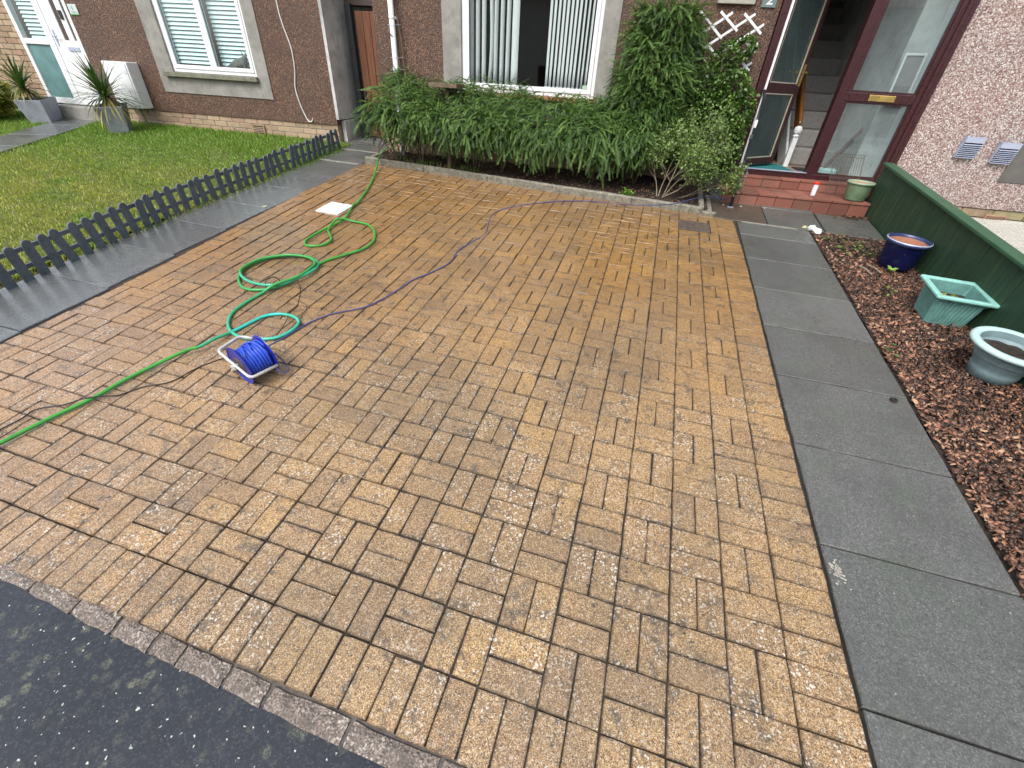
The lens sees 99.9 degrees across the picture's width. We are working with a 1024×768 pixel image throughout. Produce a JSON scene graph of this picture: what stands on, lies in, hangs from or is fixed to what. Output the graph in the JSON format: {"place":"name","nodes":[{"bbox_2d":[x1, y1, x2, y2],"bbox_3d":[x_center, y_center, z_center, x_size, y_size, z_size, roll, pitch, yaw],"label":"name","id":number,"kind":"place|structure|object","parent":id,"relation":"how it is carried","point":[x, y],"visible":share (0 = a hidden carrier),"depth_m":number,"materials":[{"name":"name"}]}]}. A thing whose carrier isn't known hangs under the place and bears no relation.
{"place":"outdoors","nodes":[
{"label":"outdoors","id":0,"kind":"place"},
{"bbox_2d":[0,118,96,154],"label":"lawn path","id":1,"kind":"structure","parent":0,"point":[23,137],"depth_m":6.42,"materials":[{"name":"grey concrete"}]},
{"bbox_2d":[13,96,62,123],"bbox_3d":[-7.598,-4.417,6.953,0.378,0.330,0.378,-4,42,-7],"label":"square planter","id":2,"kind":"object","parent":1,"relation":"on","point":[48,108],"visible":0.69,"depth_m":6.86,"materials":[{"name":"grey plastic"}]},
{"bbox_2d":[0,50,55,112],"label":"cordyline","id":3,"kind":"object","parent":2,"relation":"in","point":[18,78],"visible":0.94,"depth_m":6.66,"materials":[{"name":"green plant"}]},
{"bbox_2d":[0,109,351,288],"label":"lawn","id":4,"kind":"structure","parent":0,"point":[7,240],"depth_m":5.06,"materials":[{"name":"green plant"}]},
{"bbox_2d":[0,81,19,116],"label":"variegated shrub","id":5,"kind":"object","parent":4,"relation":"on","point":[8,105],"visible":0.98,"depth_m":6.96,"materials":[{"name":"green plant"}]},
{"bbox_2d":[92,103,132,133],"bbox_3d":[-6.096,-4.089,6.634,0.358,0.360,0.358,-14,44,-18],"label":"square planter","id":6,"kind":"object","parent":4,"relation":"on","point":[117,124],"visible":0.67,"depth_m":6.55,"materials":[{"name":"grey plastic"}]},
{"bbox_2d":[57,49,153,127],"bbox_3d":[-6.057,-4.382,6.391,1.075,1.005,1.209,13,42,11],"label":"cordyline","id":7,"kind":"object","parent":6,"relation":"in","point":[101,86],"visible":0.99,"depth_m":6.36,"materials":[{"name":"green plant"}]},
{"bbox_2d":[0,134,388,343],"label":"path","id":8,"kind":"structure","parent":0,"point":[39,299],"depth_m":3.74,"materials":[{"name":"grey concrete"}]},
{"bbox_2d":[0,129,340,289],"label":"picket fence","id":9,"kind":"object","parent":8,"relation":"on","point":[19,265],"visible":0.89,"depth_m":3.96,"materials":[{"name":"paint"}]},
{"bbox_2d":[343,3,368,137],"bbox_3d":[-2.345,-4.674,6.521,0.090,1.640,0.090,9,36,8],"label":"gate post","id":10,"kind":"object","parent":8,"relation":"on","point":[351,33],"visible":0.86,"depth_m":6.37,"materials":[{"name":"black paint"}]},
{"bbox_2d":[354,11,385,136],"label":"alley gate","id":11,"kind":"structure","parent":10,"relation":"attached to","point":[365,28],"depth_m":6.35,"materials":[{"name":"brown wood"}]},
{"bbox_2d":[0,579,489,767],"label":"road","id":12,"kind":"structure","parent":0,"point":[75,692],"depth_m":1.34,"materials":[{"name":"grey asphalt"}]},
{"bbox_2d":[0,163,872,767],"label":"driveway","id":13,"kind":"structure","parent":0,"point":[516,487],"depth_m":2.01,"materials":[{"name":"brown brick"}]},
{"bbox_2d":[0,358,223,429],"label":"black flex","id":14,"kind":"object","parent":13,"relation":"on","point":[28,413],"visible":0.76,"depth_m":2.33,"materials":[{"name":"rubber"}]},
{"bbox_2d":[0,147,387,444],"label":"garden hose","id":15,"kind":"object","parent":13,"relation":"on","point":[314,266],"visible":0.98,"depth_m":3.09,"materials":[{"name":"green rubber"}]},
{"bbox_2d":[218,335,288,383],"bbox_3d":[-1.478,-0.158,2.472,0.312,0.232,0.276,26,46,25],"label":"cable reel","id":16,"kind":"object","parent":13,"relation":"on","point":[250,361],"visible":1,"depth_m":2.40,"materials":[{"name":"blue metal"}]},
{"bbox_2d":[265,275,306,340],"bbox_3d":[-1.603,-0.574,3.068,0.245,0.139,0.807,-14,39,-23],"label":"wire offcut","id":17,"kind":"object","parent":13,"relation":"on","point":[290,296],"visible":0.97,"depth_m":3.14,"materials":[{"name":"metal"}]},
{"bbox_2d":[315,202,351,214],"bbox_3d":[-1.894,-1.869,4.600,0.287,0.026,0.309,13,42,11],"label":"access cover","id":18,"kind":"object","parent":13,"relation":"on","point":[335,208],"visible":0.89,"depth_m":4.58,"materials":[{"name":"white paint"}]},
{"bbox_2d":[269,164,748,345],"bbox_3d":[0.210,-1.644,4.175,1.356,0.781,5.309,39,48,39],"label":"indigo cable","id":19,"kind":"object","parent":13,"relation":"on","point":[468,244],"visible":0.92,"depth_m":3.80,"materials":[{"name":"purple rubber"}]},
{"bbox_2d":[678,220,709,232],"bbox_3d":[1.933,-1.674,4.577,0.313,0.026,0.260,13,42,11],"label":"drain cover","id":20,"kind":"object","parent":13,"relation":"on","point":[693,226],"visible":0.99,"depth_m":4.55,"materials":[{"name":"metal"}]},
{"bbox_2d":[396,155,486,173],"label":"bed grass","id":21,"kind":"structure","parent":0,"point":[463,168],"depth_m":5.76,"materials":[{"name":"green plant"}]},
{"bbox_2d":[1,103,1021,597],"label":"ground","id":22,"kind":"structure","parent":0,"point":[723,183],"depth_m":3.55,"materials":[{"name":"brown soil"}]},
{"bbox_2d":[0,0,372,141],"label":"terraced house","id":23,"kind":"structure","parent":22,"relation":"on","point":[218,95],"depth_m":6.56,"materials":[{"name":"concrete"}]},
{"bbox_2d":[16,0,46,38],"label":"venetian blind","id":24,"kind":"object","parent":23,"relation":"attached to","point":[31,20],"visible":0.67,"depth_m":6.71,"materials":[{"name":"white plastic"}]},
{"bbox_2d":[37,0,98,99],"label":"front door","id":25,"kind":"structure","parent":23,"relation":"in","point":[53,11],"depth_m":6.70,"materials":[{"name":"white plastic"}]},
{"bbox_2d":[67,4,79,14],"bbox_3d":[-6.541,-5.582,6.419,0.150,0.124,0.014,9,36,8],"label":"house sign","id":26,"kind":"object","parent":23,"relation":"attached to","point":[73,9],"visible":1,"depth_m":6.41,"materials":[{"name":"white plastic"}]},
{"bbox_2d":[101,61,156,125],"bbox_3d":[-6.039,-4.577,6.864,0.489,0.903,0.220,9,36,8],"label":"meter box","id":27,"kind":"object","parent":23,"relation":"attached to","point":[131,75],"visible":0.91,"depth_m":6.70,"materials":[{"name":"white plastic"}]},
{"bbox_2d":[103,63,139,106],"bbox_3d":[-6.071,-4.648,6.700,0.390,0.540,0.008,9,36,8],"label":"door","id":28,"kind":"structure","parent":27,"relation":"in","point":[118,69],"depth_m":6.67,"materials":[{"name":"white plastic"}]},
{"bbox_2d":[160,0,209,64],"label":"venetian blind","id":29,"kind":"object","parent":23,"relation":"attached to","point":[185,32],"visible":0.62,"depth_m":6.36,"materials":[{"name":"white plastic"}]},
{"bbox_2d":[151,0,256,76],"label":"window","id":30,"kind":"structure","parent":23,"relation":"in","point":[215,68],"depth_m":6.35,"materials":[{"name":"white plastic"}]},
{"bbox_2d":[206,0,249,66],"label":"venetian blind","id":31,"kind":"object","parent":23,"relation":"attached to","point":[226,30],"visible":0.6,"depth_m":6.29,"materials":[{"name":"white plastic"}]},
{"bbox_2d":[225,52,246,67],"bbox_3d":[-4.142,-4.843,6.437,0.458,0.222,0.111,9,36,8],"label":"cat","id":32,"kind":"object","parent":23,"relation":"on","point":[240,62],"visible":0.89,"depth_m":6.41},
{"bbox_2d":[251,124,266,134],"bbox_3d":[-4.018,-4.048,6.854,0.215,0.140,0.042,9,36,8],"label":"air brick","id":33,"kind":"object","parent":23,"relation":"attached to","point":[259,129],"visible":0.87,"depth_m":6.83,"materials":[{"name":"beige stone"}]},
{"bbox_2d":[276,0,312,121],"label":"white cable","id":34,"kind":"object","parent":23,"relation":"attached to","point":[293,62],"visible":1,"depth_m":6.18,"materials":[{"name":"plastic"}]},
{"bbox_2d":[0,562,467,767],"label":"kerb","id":35,"kind":"structure","parent":22,"relation":"on","point":[356,735],"depth_m":1.39,"materials":[{"name":"concrete"}]},
{"bbox_2d":[372,0,980,188],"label":"terraced house","id":36,"kind":"structure","parent":22,"relation":"on","point":[878,39],"depth_m":5.29,"materials":[{"name":"concrete"}]},
{"bbox_2d":[387,0,405,154],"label":"downpipe","id":37,"kind":"object","parent":36,"relation":"attached to","point":[392,18],"visible":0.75,"depth_m":5.41,"materials":[{"name":"white paint"}]},
{"bbox_2d":[470,0,595,88],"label":"vertical blind","id":38,"kind":"object","parent":36,"relation":"hanging from","point":[494,37],"visible":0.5,"depth_m":5.34,"materials":[{"name":"white fabric"}]},
{"bbox_2d":[462,0,605,98],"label":"window","id":39,"kind":"structure","parent":36,"relation":"in","point":[588,90],"depth_m":5.35,"materials":[{"name":"white plastic"}]},
{"bbox_2d":[675,10,763,133],"bbox_3d":[2.320,-3.482,5.054,0.789,1.366,0.018,9,36,8],"label":"trellis","id":40,"kind":"object","parent":36,"relation":"attached to","point":[734,27],"visible":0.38,"depth_m":4.74,"materials":[{"name":"white paint"}]},
{"bbox_2d":[717,0,755,4],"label":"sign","id":41,"kind":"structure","parent":36,"relation":"attached to","point":[745,2],"depth_m":4.63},
{"bbox_2d":[739,0,794,167],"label":"white conduit","id":42,"kind":"object","parent":36,"relation":"attached to","point":[779,44],"visible":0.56,"depth_m":4.85,"materials":[{"name":"paint"}]},
{"bbox_2d":[761,0,776,7],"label":"number plaque","id":43,"kind":"object","parent":36,"relation":"attached to","point":[768,4],"visible":1,"depth_m":4.61,"materials":[{"name":"stone"}]},
{"bbox_2d":[749,163,792,170],"bbox_3d":[3.343,-2.928,5.795,0.680,0.014,0.680,7,36,5],"label":"doormat","id":44,"kind":"object","parent":36,"relation":"on","point":[772,166],"visible":0.26,"depth_m":5.75,"materials":[{"name":"teal fabric"}]},
{"bbox_2d":[745,0,830,164],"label":"door","id":45,"kind":"structure","parent":36,"relation":"in","point":[791,89],"depth_m":5.24,"materials":[{"name":"brown wood"}]},
{"bbox_2d":[777,0,843,166],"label":"staircase","id":46,"kind":"structure","parent":36,"relation":"in","point":[812,102],"depth_m":6.22,"materials":[{"name":"grey carpet"}]},
{"bbox_2d":[791,167,837,173],"bbox_3d":[4.045,-2.864,5.768,0.500,0.010,0.240,9,36,8],"label":"floor mat","id":47,"kind":"object","parent":36,"relation":"on","point":[799,168],"visible":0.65,"depth_m":5.78,"materials":[{"name":"black rubber"}]},
{"bbox_2d":[818,127,862,173],"bbox_3d":[4.215,-3.029,5.396,0.656,0.728,0.202,0,36,-5],"label":"floor sweeper","id":48,"kind":"object","parent":36,"relation":"on","point":[825,169],"visible":0.5,"depth_m":5.50,"materials":[{"name":"white plastic"}]},
{"bbox_2d":[888,53,927,94],"bbox_3d":[4.444,-3.450,4.865,0.246,0.468,0.024,6,36,3],"label":"wall mirror","id":49,"kind":"object","parent":36,"relation":"attached to","point":[908,72],"depth_m":4.83,"materials":[{"name":"white paint"}]},
{"bbox_2d":[810,232,1023,599],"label":"bark bed","id":50,"kind":"object","parent":22,"relation":"on","point":[974,426],"visible":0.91,"depth_m":2.61,"materials":[{"name":"wood chips"}]},
{"bbox_2d":[822,234,898,356],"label":"weeds","id":51,"kind":"object","parent":50,"relation":"on","point":[888,349],"visible":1,"depth_m":4.11,"materials":[{"name":"green plant"}]},
{"bbox_2d":[858,265,872,274],"bbox_3d":[3.135,-1.010,3.819,0.014,0.030,0.172,-1,36,-6],"label":"dry stalk","id":52,"kind":"object","parent":50,"relation":"on","point":[867,270],"visible":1,"depth_m":3.81,"materials":[{"name":"brown plant"}]},
{"bbox_2d":[887,265,898,271],"bbox_3d":[3.340,-1.001,3.797,0.075,0.055,0.084,-27,46,-36],"label":"seedling","id":53,"kind":"object","parent":50,"relation":"on","point":[890,268],"visible":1,"depth_m":3.80,"materials":[{"name":"green plant"}]},
{"bbox_2d":[877,233,933,271],"bbox_3d":[3.491,-1.172,3.861,0.342,0.255,0.342,13,40,11],"label":"blue pot","id":54,"kind":"object","parent":50,"relation":"on","point":[903,252],"visible":1,"depth_m":3.80,"materials":[{"name":"ceramic"}]},
{"bbox_2d":[864,162,1023,387],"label":"boarded fence","id":55,"kind":"object","parent":50,"relation":"on","point":[966,247],"visible":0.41,"depth_m":3.54,"materials":[{"name":"green wood"}]},
{"bbox_2d":[913,274,999,326],"bbox_3d":[3.248,-0.600,3.210,0.372,0.238,0.372,15,43,14],"label":"square teal pot","id":56,"kind":"object","parent":50,"relation":"on","point":[948,301],"visible":1,"depth_m":3.16,"materials":[{"name":"plastic"}]},
{"bbox_2d":[965,326,1023,386],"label":"pale pot","id":57,"kind":"object","parent":50,"relation":"on","point":[997,357],"visible":1,"depth_m":2.66,"materials":[{"name":"grey ceramic"}]},
{"bbox_2d":[864,0,1023,221],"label":"terraced house","id":58,"kind":"structure","parent":22,"relation":"on","point":[979,91],"depth_m":4.79,"materials":[{"name":"stone"}]},
{"bbox_2d":[953,136,987,158],"bbox_3d":[5.216,-2.690,4.903,0.201,0.211,0.063,9,36,8],"label":"louvre vent","id":59,"kind":"object","parent":58,"relation":"attached to","point":[969,148],"visible":1,"depth_m":4.90,"materials":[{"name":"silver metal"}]},
{"bbox_2d":[982,214,1007,219],"bbox_3d":[5.876,-1.985,5.277,0.225,0.160,0.042,9,36,8],"label":"air brick","id":60,"kind":"object","parent":58,"relation":"attached to","point":[993,217],"visible":0.32,"depth_m":5.23,"materials":[{"name":"brick"}]},
{"bbox_2d":[988,142,1023,164],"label":"louvre vent","id":61,"kind":"object","parent":58,"relation":"attached to","point":[1004,152],"visible":1,"depth_m":4.86,"materials":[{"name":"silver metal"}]},
{"bbox_2d":[364,149,715,215],"bbox_3d":[0.260,-2.770,5.698,4.596,0.107,1.269,13,42,11],"label":"planting bed","id":62,"kind":"object","parent":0,"point":[703,206],"visible":0.69,"depth_m":5.47,"materials":[{"name":"soil"}]},
{"bbox_2d":[428,82,464,166],"bbox_3d":[-0.822,-3.289,5.545,0.360,0.960,0.280,11,36,11],"label":"bird table","id":63,"kind":"object","parent":62,"relation":"on","point":[446,86],"visible":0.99,"depth_m":5.28,"materials":[{"name":"wood"}]},
{"bbox_2d":[346,61,661,188],"bbox_3d":[-0.171,-3.212,5.337,3.902,1.198,1.295,9,36,8],"label":"hedge","id":64,"kind":"object","parent":62,"relation":"on","point":[436,127],"visible":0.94,"depth_m":5.16,"materials":[{"name":"green plant"}]},
{"bbox_2d":[552,103,581,124],"bbox_3d":[0.681,-3.281,5.236,0.431,0.216,0.316,-7,37,-15],"label":"self sown plant","id":65,"kind":"object","parent":64,"relation":"in","point":[570,115],"visible":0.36,"depth_m":5.23,"materials":[{"name":"green plant"}]},
{"bbox_2d":[581,123,599,134],"bbox_3d":[0.941,-3.016,5.119,0.249,0.194,0.308,9,36,8],"label":"self sown plant","id":66,"kind":"object","parent":64,"relation":"in","point":[593,128],"visible":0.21,"depth_m":5.11,"materials":[{"name":"green plant"}]},
{"bbox_2d":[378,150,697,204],"bbox_3d":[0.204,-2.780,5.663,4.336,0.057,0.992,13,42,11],"label":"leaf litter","id":67,"kind":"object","parent":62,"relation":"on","point":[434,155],"visible":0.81,"depth_m":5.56,"materials":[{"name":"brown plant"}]},
{"bbox_2d":[620,187,633,195],"bbox_3d":[1.363,-2.251,5.087,0.171,0.140,0.165,9,36,8],"label":"self sown plant","id":68,"kind":"object","parent":62,"relation":"on","point":[629,191],"visible":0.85,"depth_m":5.08,"materials":[{"name":"green plant"}]},
{"bbox_2d":[596,0,718,179],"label":"climbing shrub","id":69,"kind":"object","parent":62,"relation":"on","point":[667,36],"visible":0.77,"depth_m":4.77,"materials":[{"name":"green plant"}]},
{"bbox_2d":[627,99,751,197],"bbox_3d":[2.018,-2.622,4.878,1.275,1.050,0.951,1,36,-3],"label":"loose shrub","id":70,"kind":"object","parent":62,"relation":"on","point":[699,154],"visible":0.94,"depth_m":4.79,"materials":[{"name":"green plant"}]},
{"bbox_2d":[664,30,760,186],"bbox_3d":[2.301,-3.134,5.039,1.079,1.600,0.444,9,36,8],"label":"climbing shrub","id":71,"kind":"object","parent":62,"relation":"on","point":[722,97],"visible":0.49,"depth_m":4.92,"materials":[{"name":"green plant"}]},
{"bbox_2d":[705,188,1023,767],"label":"path","id":72,"kind":"structure","parent":0,"point":[928,608],"depth_m":1.88,"materials":[{"name":"grey concrete"}]},
{"bbox_2d":[727,89,765,207],"bbox_3d":[2.729,-2.730,4.998,0.069,1.143,0.779,16,37,17],"label":"black pole","id":73,"kind":"object","parent":72,"relation":"on","point":[750,139],"visible":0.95,"depth_m":4.99,"materials":[{"name":"metal"}]},
{"bbox_2d":[716,172,870,217],"bbox_3d":[3.462,-2.230,5.304,1.802,0.468,0.584,9,36,8],"label":"doorstep","id":74,"kind":"object","parent":72,"relation":"on","point":[776,191],"visible":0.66,"depth_m":5.14,"materials":[{"name":"red tile"}]},
{"bbox_2d":[810,182,820,195],"bbox_3d":[3.583,-2.308,5.092,0.068,0.147,0.066,9,32,8],"label":"tube tub","id":75,"kind":"object","parent":74,"relation":"on","point":[814,188],"visible":1,"depth_m":5.07,"materials":[{"name":"white plastic"}]},
{"bbox_2d":[826,153,865,195],"bbox_3d":[3.983,-2.498,5.146,0.330,0.415,0.217,9,36,8],"label":"wire rack","id":76,"kind":"object","parent":74,"relation":"on","point":[843,173],"visible":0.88,"depth_m":5.14,"materials":[{"name":"grey metal"}]},
{"bbox_2d":[843,179,875,201],"bbox_3d":[3.980,-2.223,4.961,0.282,0.201,0.282,9,36,8],"label":"green pot","id":77,"kind":"object","parent":74,"relation":"on","point":[856,190],"visible":1,"depth_m":4.90,"materials":[{"name":"ceramic"}]},
{"bbox_2d":[802,225,821,233],"bbox_3d":[3.192,-1.647,4.561,0.096,0.068,0.204,-13,39,-22],"label":"crumpled tissue","id":78,"kind":"object","parent":72,"relation":"on","point":[814,229],"visible":0.98,"depth_m":4.55,"materials":[{"name":"white paper"}]},
{"bbox_2d":[829,559,851,589],"bbox_3d":[1.321,0.764,1.741,0.066,0.004,0.124,13,43,11],"label":"lichen crust","id":79,"kind":"object","parent":72,"relation":"on","point":[837,569],"visible":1,"depth_m":1.75},
{"bbox_2d":[829,214,868,220],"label":"step litter","id":80,"kind":"object","parent":72,"relation":"on","point":[852,217],"visible":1,"depth_m":4.89,"materials":[{"name":"brown plant"}]},
{"bbox_2d":[890,397,898,402],"bbox_3d":[2.256,0.092,2.542,0.048,0.022,0.037,13,42,11],"label":"dark clod","id":81,"kind":"object","parent":72,"relation":"on","point":[895,400],"visible":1,"depth_m":2.54,"materials":[{"name":"soil"}]},
{"bbox_2d":[972,217,1023,253],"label":"gravel strip","id":82,"kind":"object","parent":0,"point":[1010,232],"visible":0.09,"depth_m":4.80,"materials":[{"name":"white gravel"}]}
]}

